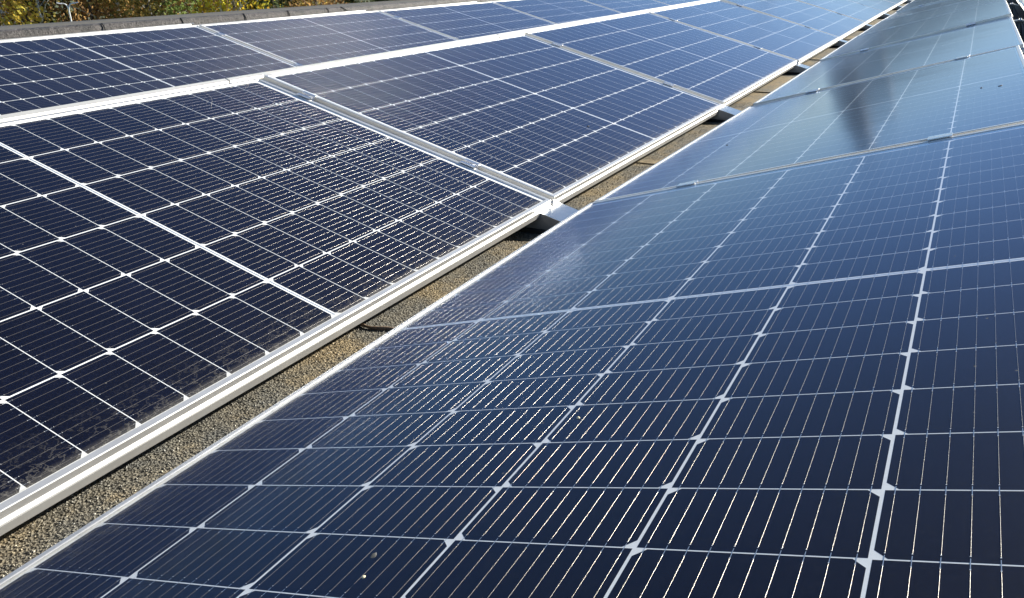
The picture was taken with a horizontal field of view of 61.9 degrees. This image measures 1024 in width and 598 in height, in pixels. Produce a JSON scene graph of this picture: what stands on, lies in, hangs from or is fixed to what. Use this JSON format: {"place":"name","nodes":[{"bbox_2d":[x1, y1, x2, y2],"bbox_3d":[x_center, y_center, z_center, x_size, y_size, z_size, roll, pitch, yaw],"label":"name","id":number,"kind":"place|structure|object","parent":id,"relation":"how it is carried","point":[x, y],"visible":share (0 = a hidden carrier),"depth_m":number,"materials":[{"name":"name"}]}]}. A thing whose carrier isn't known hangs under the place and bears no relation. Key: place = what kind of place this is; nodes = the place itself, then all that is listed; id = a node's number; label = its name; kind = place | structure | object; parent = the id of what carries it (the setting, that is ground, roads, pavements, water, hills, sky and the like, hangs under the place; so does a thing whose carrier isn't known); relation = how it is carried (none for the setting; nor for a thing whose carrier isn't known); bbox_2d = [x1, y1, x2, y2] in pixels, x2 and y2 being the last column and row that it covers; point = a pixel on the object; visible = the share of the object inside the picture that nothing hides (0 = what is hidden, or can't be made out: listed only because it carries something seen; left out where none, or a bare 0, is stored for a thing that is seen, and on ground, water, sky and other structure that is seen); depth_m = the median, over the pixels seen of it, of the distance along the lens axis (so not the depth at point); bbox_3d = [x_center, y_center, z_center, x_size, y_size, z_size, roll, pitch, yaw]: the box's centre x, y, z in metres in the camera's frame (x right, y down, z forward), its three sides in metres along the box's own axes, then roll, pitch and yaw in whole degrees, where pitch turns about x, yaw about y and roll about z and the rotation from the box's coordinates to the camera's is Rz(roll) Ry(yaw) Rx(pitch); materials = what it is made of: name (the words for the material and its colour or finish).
{"place":"outdoors","nodes":[
{"label":"outdoors","id":0,"kind":"place"},
{"bbox_2d":[14,0,74,23],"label":"broadleaf tree","id":1,"kind":"object","parent":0,"point":[47,5],"visible":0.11,"depth_m":96.71,"materials":[{"name":"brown plant"}]},
{"bbox_2d":[4,0,390,22],"bbox_3d":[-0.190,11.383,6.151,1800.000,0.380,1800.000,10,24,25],"label":"ground","id":2,"kind":"structure","parent":0,"point":[152,0],"depth_m":270.42,"materials":[{"name":"green plant"}]},
{"bbox_2d":[0,0,35,25],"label":"birch tree","id":3,"kind":"object","parent":2,"relation":"on","point":[6,9],"visible":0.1,"depth_m":78.97,"materials":[{"name":"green plant"}]},
{"bbox_2d":[0,0,40,25],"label":"birch tree","id":4,"kind":"object","parent":2,"relation":"on","point":[8,4],"visible":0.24,"depth_m":74.92,"materials":[{"name":"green plant"}]},
{"bbox_2d":[0,0,56,25],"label":"birch tree","id":5,"kind":"object","parent":2,"relation":"on","point":[17,4],"visible":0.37,"depth_m":74.73,"materials":[{"name":"yellow plant"}]},
{"bbox_2d":[0,0,61,24],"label":"broadleaf tree","id":6,"kind":"object","parent":2,"relation":"on","point":[17,14],"visible":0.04,"depth_m":99.25,"materials":[{"name":"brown plant"}]},
{"bbox_2d":[17,0,89,21],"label":"broadleaf tree","id":7,"kind":"object","parent":2,"relation":"on","point":[65,7],"visible":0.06,"depth_m":105.94,"materials":[{"name":"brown plant"}]},
{"bbox_2d":[56,2,78,20],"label":"street lamp","id":8,"kind":"object","parent":2,"relation":"on","point":[68,7],"visible":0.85,"depth_m":68.02,"materials":[{"name":"white metal"}]},
{"bbox_2d":[24,0,144,22],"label":"birch tree","id":9,"kind":"object","parent":2,"relation":"on","point":[55,16],"visible":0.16,"depth_m":92.14,"materials":[{"name":"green plant"}]},
{"bbox_2d":[59,0,112,20],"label":"broadleaf tree","id":10,"kind":"object","parent":2,"relation":"on","point":[85,14],"visible":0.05,"depth_m":90.80,"materials":[{"name":"brown plant"}]},
{"bbox_2d":[42,0,134,21],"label":"broadleaf tree","id":11,"kind":"object","parent":2,"relation":"on","point":[73,19],"visible":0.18,"depth_m":88.64,"materials":[{"name":"brown plant"}]},
{"bbox_2d":[67,0,142,19],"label":"birch tree","id":12,"kind":"object","parent":2,"relation":"on","point":[100,8],"visible":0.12,"depth_m":82.81,"materials":[{"name":"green plant"}]},
{"bbox_2d":[88,0,168,18],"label":"broadleaf tree","id":13,"kind":"object","parent":2,"relation":"on","point":[147,11],"visible":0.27,"depth_m":80.45,"materials":[{"name":"brown plant"}]},
{"bbox_2d":[111,0,175,17],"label":"birch tree","id":14,"kind":"object","parent":2,"relation":"on","point":[159,2],"visible":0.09,"depth_m":96.48,"materials":[{"name":"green plant"}]},
{"bbox_2d":[149,0,198,14],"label":"conifer tree","id":15,"kind":"object","parent":2,"relation":"on","point":[171,9],"visible":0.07,"depth_m":86.38,"materials":[{"name":"green plant"}]},
{"bbox_2d":[158,0,207,15],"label":"broadleaf tree","id":16,"kind":"object","parent":2,"relation":"on","point":[186,4],"visible":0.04,"depth_m":103.81,"materials":[{"name":"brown plant"}]},
{"bbox_2d":[162,0,236,13],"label":"broadleaf tree","id":17,"kind":"object","parent":2,"relation":"on","point":[183,1],"visible":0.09,"depth_m":84.42,"materials":[{"name":"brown plant"}]},
{"bbox_2d":[191,0,275,13],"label":"birch tree","id":18,"kind":"object","parent":2,"relation":"on","point":[220,6],"visible":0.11,"depth_m":81.56,"materials":[{"name":"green plant"}]},
{"bbox_2d":[204,0,263,11],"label":"birch tree","id":19,"kind":"object","parent":2,"relation":"on","point":[232,2],"visible":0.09,"depth_m":100.57,"materials":[{"name":"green plant"}]},
{"bbox_2d":[193,0,283,12],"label":"birch tree","id":20,"kind":"object","parent":2,"relation":"on","point":[200,9],"visible":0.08,"depth_m":81.95,"materials":[{"name":"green plant"}]},
{"bbox_2d":[269,0,320,7],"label":"broadleaf tree","id":21,"kind":"object","parent":2,"relation":"on","point":[292,3],"visible":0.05,"depth_m":98.16,"materials":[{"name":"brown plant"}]},
{"bbox_2d":[275,0,328,7],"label":"broadleaf tree","id":22,"kind":"object","parent":2,"relation":"on","point":[303,3],"visible":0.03,"depth_m":88.57,"materials":[{"name":"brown plant"}]},
{"bbox_2d":[284,0,336,7],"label":"broadleaf tree","id":23,"kind":"object","parent":2,"relation":"on","point":[306,3],"visible":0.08,"depth_m":87.08,"materials":[{"name":"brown plant"}]},
{"bbox_2d":[320,0,361,4],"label":"broadleaf tree","id":24,"kind":"object","parent":2,"relation":"on","point":[333,1],"visible":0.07,"depth_m":105.68,"materials":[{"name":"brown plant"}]},
{"bbox_2d":[0,0,912,578],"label":"roof","id":25,"kind":"structure","parent":2,"relation":"on","point":[190,448],"depth_m":1.52,"materials":[{"name":"gravel"}]},
{"bbox_2d":[0,23,193,40],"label":"wind deflector","id":26,"kind":"object","parent":25,"relation":"on","point":[162,26],"visible":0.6,"depth_m":4.82,"materials":[{"name":"silver metal"}]},
{"bbox_2d":[0,78,229,121],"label":"wind deflector","id":27,"kind":"object","parent":25,"relation":"on","point":[61,108],"visible":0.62,"depth_m":2.31,"materials":[{"name":"silver metal"}]},
{"bbox_2d":[0,25,297,114],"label":"solar panel","id":28,"kind":"object","parent":25,"relation":"on","point":[40,73],"visible":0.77,"depth_m":4.38,"materials":[{"name":"glass"}]},
{"bbox_2d":[0,0,498,39],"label":"roof parapet","id":29,"kind":"structure","parent":25,"relation":"on","point":[27,30],"depth_m":6.24,"materials":[{"name":"concrete"}]},
{"bbox_2d":[192,10,364,25],"bbox_3d":[-1.668,-1.869,6.170,0.228,0.328,1.822,10,24,25],"label":"wind deflector","id":30,"kind":"object","parent":25,"relation":"on","point":[298,16],"visible":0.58,"depth_m":6.19,"materials":[{"name":"silver metal"}]},
{"bbox_2d":[199,11,457,64],"bbox_3d":[-1.060,-1.792,5.964,1.093,0.036,1.911,25,29,19],"label":"solar panel","id":31,"kind":"object","parent":25,"relation":"on","point":[307,40],"visible":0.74,"depth_m":5.84,"materials":[{"name":"glass"}]},
{"bbox_2d":[226,34,498,82],"bbox_3d":[-0.565,-0.850,3.540,0.228,0.350,1.822,10,24,25],"label":"wind deflector","id":32,"kind":"object","parent":25,"relation":"on","point":[262,74],"visible":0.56,"depth_m":3.25,"materials":[{"name":"silver metal"}]},
{"bbox_2d":[359,322,393,330],"bbox_3d":[-0.272,0.059,1.781,0.301,0.013,0.024,11,24,26],"label":"old cable","id":33,"kind":"object","parent":25,"relation":"on","point":[385,328],"visible":0.27,"depth_m":1.78,"materials":[{"name":"black rubber"}]},
{"bbox_2d":[0,101,753,576],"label":"loose granules","id":34,"kind":"object","parent":25,"relation":"on","point":[262,395],"visible":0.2,"depth_m":1.46,"materials":[{"name":"gravel"}]},
{"bbox_2d":[365,1,477,11],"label":"wind deflector","id":35,"kind":"object","parent":25,"relation":"on","point":[435,5],"visible":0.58,"depth_m":7.74,"materials":[{"name":"silver metal"}]},
{"bbox_2d":[380,2,554,39],"bbox_3d":[-0.183,-2.419,7.556,1.093,0.036,1.911,25,29,19],"label":"solar panel","id":36,"kind":"object","parent":25,"relation":"on","point":[465,21],"visible":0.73,"depth_m":7.48,"materials":[{"name":"glass"}]},
{"bbox_2d":[518,202,578,234],"bbox_3d":[-0.052,-0.331,2.487,0.740,0.211,0.150,10,24,25],"label":"support bracket","id":37,"kind":"object","parent":25,"relation":"on","point":[552,216],"depth_m":2.39,"materials":[{"name":"metal"}]},
{"bbox_2d":[493,0,620,23],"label":"solar panel","id":38,"kind":"object","parent":25,"relation":"on","point":[558,11],"visible":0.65,"depth_m":9.04,"materials":[{"name":"glass"}]},
{"bbox_2d":[498,13,626,37],"bbox_3d":[0.257,-1.449,5.025,0.228,0.350,1.822,10,24,25],"label":"wind deflector","id":39,"kind":"object","parent":25,"relation":"on","point":[512,33],"visible":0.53,"depth_m":4.68,"materials":[{"name":"silver metal"}]},
{"bbox_2d":[585,0,669,12],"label":"solar panel","id":40,"kind":"object","parent":25,"relation":"on","point":[623,6],"visible":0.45,"depth_m":10.54,"materials":[{"name":"glass"}]},
{"bbox_2d":[626,1,701,14],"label":"wind deflector","id":41,"kind":"object","parent":25,"relation":"on","point":[661,8],"visible":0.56,"depth_m":6.30,"materials":[{"name":"silver metal"}]},
{"bbox_2d":[655,0,700,4],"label":"solar panel","id":42,"kind":"object","parent":25,"relation":"on","point":[671,2],"visible":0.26,"depth_m":11.91,"materials":[{"name":"glass"}]},
{"bbox_2d":[705,105,740,122],"bbox_3d":[0.826,-0.972,4.074,0.740,0.211,0.150,10,24,25],"label":"support bracket","id":43,"kind":"object","parent":25,"relation":"on","point":[725,113],"visible":0.03,"depth_m":3.97,"materials":[{"name":"metal"}]},
{"bbox_2d":[263,34,722,204],"bbox_3d":[0.086,-0.807,3.407,1.093,0.035,1.911,25,29,18],"label":"solar panel","id":44,"kind":"object","parent":43,"relation":"on","point":[522,110],"visible":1,"depth_m":3.12,"materials":[{"name":"glass"}]},
{"bbox_2d":[297,91,316,100],"bbox_3d":[-0.652,-0.643,2.717,0.050,0.014,0.037,25,35,18],"label":"module clamp","id":45,"kind":"object","parent":44,"relation":"attached to","point":[308,95],"visible":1,"depth_m":2.72,"materials":[{"name":"metal"}]},
{"bbox_2d":[460,158,480,168],"bbox_3d":[-0.124,-0.396,2.523,0.050,0.014,0.037,25,33,18],"label":"module clamp","id":46,"kind":"object","parent":44,"relation":"attached to","point":[470,163],"visible":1,"depth_m":2.52,"materials":[{"name":"metal"}]},
{"bbox_2d":[525,12,796,105],"bbox_3d":[0.964,-1.448,4.992,1.093,0.036,1.911,25,30,18],"label":"solar panel","id":47,"kind":"object","parent":43,"relation":"on","point":[724,71],"visible":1,"depth_m":4.79,"materials":[{"name":"glass"}]},
{"bbox_2d":[551,42,562,46],"bbox_3d":[0.227,-1.279,4.305,0.050,0.014,0.037,24,35,17],"label":"module clamp","id":48,"kind":"object","parent":47,"relation":"attached to","point":[557,44],"visible":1,"depth_m":4.30,"materials":[{"name":"metal"}]},
{"bbox_2d":[663,81,674,86],"bbox_3d":[0.754,-1.031,4.112,0.050,0.014,0.037,24,35,17],"label":"module clamp","id":49,"kind":"object","parent":47,"relation":"attached to","point":[669,83],"visible":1,"depth_m":4.11,"materials":[{"name":"metal"}]},
{"bbox_2d":[594,45,1023,201],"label":"solar panel","id":50,"kind":"object","parent":43,"relation":"on","point":[918,105],"visible":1,"depth_m":2.58,"materials":[{"name":"glass"}]},
{"bbox_2d":[927,132,952,140],"bbox_3d":[0.965,-0.361,1.924,0.050,0.014,0.037,-7,16,30],"label":"module clamp","id":51,"kind":"object","parent":50,"relation":"attached to","point":[940,136],"visible":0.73,"depth_m":1.92,"materials":[{"name":"metal"}]},
{"bbox_2d":[783,63,809,74],"bbox_3d":[1.705,-1.612,5.660,0.740,0.211,0.150,10,24,25],"label":"support bracket","id":52,"kind":"object","parent":25,"relation":"on","point":[798,69],"depth_m":5.56,"materials":[{"name":"metal"}]},
{"bbox_2d":[650,0,839,63],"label":"solar panel","id":53,"kind":"object","parent":52,"relation":"on","point":[800,44],"visible":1,"depth_m":6.41,"materials":[{"name":"glass"}]},
{"bbox_2d":[753,16,1023,105],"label":"solar panel","id":54,"kind":"object","parent":52,"relation":"on","point":[973,40],"visible":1,"depth_m":4.24,"materials":[{"name":"glass"}]},
{"bbox_2d":[830,39,847,47],"bbox_3d":[2.590,-2.252,7.242,0.740,0.211,0.150,10,24,25],"label":"support bracket","id":55,"kind":"object","parent":25,"relation":"on","point":[839,43],"depth_m":7.14,"materials":[{"name":"metal"}]},
{"bbox_2d":[722,0,865,39],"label":"solar panel","id":56,"kind":"object","parent":55,"relation":"on","point":[841,26],"visible":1,"depth_m":7.94,"materials":[{"name":"glass"}]},
{"bbox_2d":[859,24,871,30],"bbox_3d":[3.469,-2.892,8.828,0.740,0.211,0.150,10,24,25],"label":"support bracket","id":57,"kind":"object","parent":25,"relation":"on","point":[866,27],"depth_m":8.73,"materials":[{"name":"metal"}]},
{"bbox_2d":[798,0,884,23],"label":"solar panel","id":58,"kind":"object","parent":57,"relation":"on","point":[861,12],"visible":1,"depth_m":9.47,"materials":[{"name":"glass"}]},
{"bbox_2d":[877,13,889,18],"bbox_3d":[4.348,-3.533,10.415,0.740,0.211,0.150,10,24,25],"label":"support bracket","id":59,"kind":"object","parent":25,"relation":"on","point":[884,15],"depth_m":10.31,"materials":[{"name":"metal"}]},
{"bbox_2d":[850,0,897,12],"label":"solar panel","id":60,"kind":"object","parent":59,"relation":"on","point":[885,6],"visible":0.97,"depth_m":11.05,"materials":[{"name":"glass"}]},
{"bbox_2d":[882,0,966,20],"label":"solar panel","id":61,"kind":"object","parent":59,"relation":"on","point":[922,8],"visible":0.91,"depth_m":9.22,"materials":[{"name":"glass"}]},
{"bbox_2d":[896,0,943,11],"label":"solar panel","id":62,"kind":"object","parent":25,"relation":"on","point":[914,4],"visible":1,"depth_m":10.56,"materials":[{"name":"glass"}]},
{"bbox_2d":[1006,0,1022,8],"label":"ridge support","id":63,"kind":"object","parent":25,"relation":"on","point":[1013,1],"depth_m":8.14,"materials":[{"name":"metal"}]},
{"bbox_2d":[1008,2,1023,19],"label":"ridge support","id":64,"kind":"object","parent":25,"relation":"on","point":[1017,11],"visible":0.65,"depth_m":6.56,"materials":[{"name":"metal"}]},
{"bbox_2d":[858,0,997,35],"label":"solar panel","id":65,"kind":"object","parent":64,"relation":"on","point":[906,19],"visible":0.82,"depth_m":7.66,"materials":[{"name":"glass"}]},
{"bbox_2d":[1013,18,1023,43],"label":"ridge support","id":66,"kind":"object","parent":25,"relation":"on","point":[1019,23],"visible":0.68,"depth_m":4.98,"materials":[{"name":"metal"}]},
{"bbox_2d":[820,0,1012,60],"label":"solar panel","id":67,"kind":"object","parent":66,"relation":"on","point":[986,12],"visible":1,"depth_m":5.81,"materials":[{"name":"glass"}]},
{"bbox_3d":[-0.931,0.309,0.901,0.740,0.211,0.150,10,24,25],"label":"support bracket","id":68,"kind":"object","parent":25,"relation":"on","visible":0},
{"bbox_2d":[0,78,551,535],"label":"solar panel","id":69,"kind":"object","parent":68,"relation":"on","point":[170,264],"visible":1,"depth_m":1.77,"materials":[{"name":"glass"}]},
{"bbox_2d":[0,123,1023,597],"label":"solar panel","id":70,"kind":"object","parent":68,"relation":"on","point":[800,381],"visible":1,"depth_m":0.93,"materials":[{"name":"glass"}]},
{"bbox_2d":[676,180,697,186],"bbox_3d":[0.458,-0.296,2.231,0.050,0.014,0.037,-7,15,30],"label":"module clamp","id":71,"kind":"object","parent":70,"relation":"attached to","point":[688,183],"visible":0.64,"depth_m":2.23,"materials":[{"name":"metal"}]},
{"bbox_3d":[5.226,-4.173,12.001,0.740,0.211,0.150,10,24,25],"label":"support bracket","id":72,"kind":"object","parent":25,"relation":"on","visible":0},
{"bbox_2d":[886,0,906,4],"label":"solar panel","id":73,"kind":"object","parent":72,"relation":"on","point":[899,2],"visible":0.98,"depth_m":12.32,"materials":[{"name":"glass"}]},
{"bbox_2d":[241,0,270,9],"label":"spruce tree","id":74,"kind":"object","parent":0,"point":[254,5],"visible":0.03,"depth_m":101.82,"materials":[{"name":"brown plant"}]},
{"bbox_2d":[245,0,290,9],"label":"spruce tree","id":75,"kind":"object","parent":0,"point":[275,3],"visible":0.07,"depth_m":83.72,"materials":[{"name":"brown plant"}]},
{"bbox_2d":[276,0,312,6],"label":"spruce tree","id":76,"kind":"object","parent":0,"point":[291,1],"visible":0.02,"depth_m":98.23,"materials":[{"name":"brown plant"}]},
{"bbox_2d":[342,0,362,3],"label":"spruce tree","id":77,"kind":"object","parent":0,"point":[351,1],"visible":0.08,"depth_m":111.15,"materials":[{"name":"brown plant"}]},
{"bbox_2d":[363,0,392,1],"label":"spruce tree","id":78,"kind":"object","parent":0,"point":[378,0],"depth_m":101.46,"materials":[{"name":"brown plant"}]}
]}

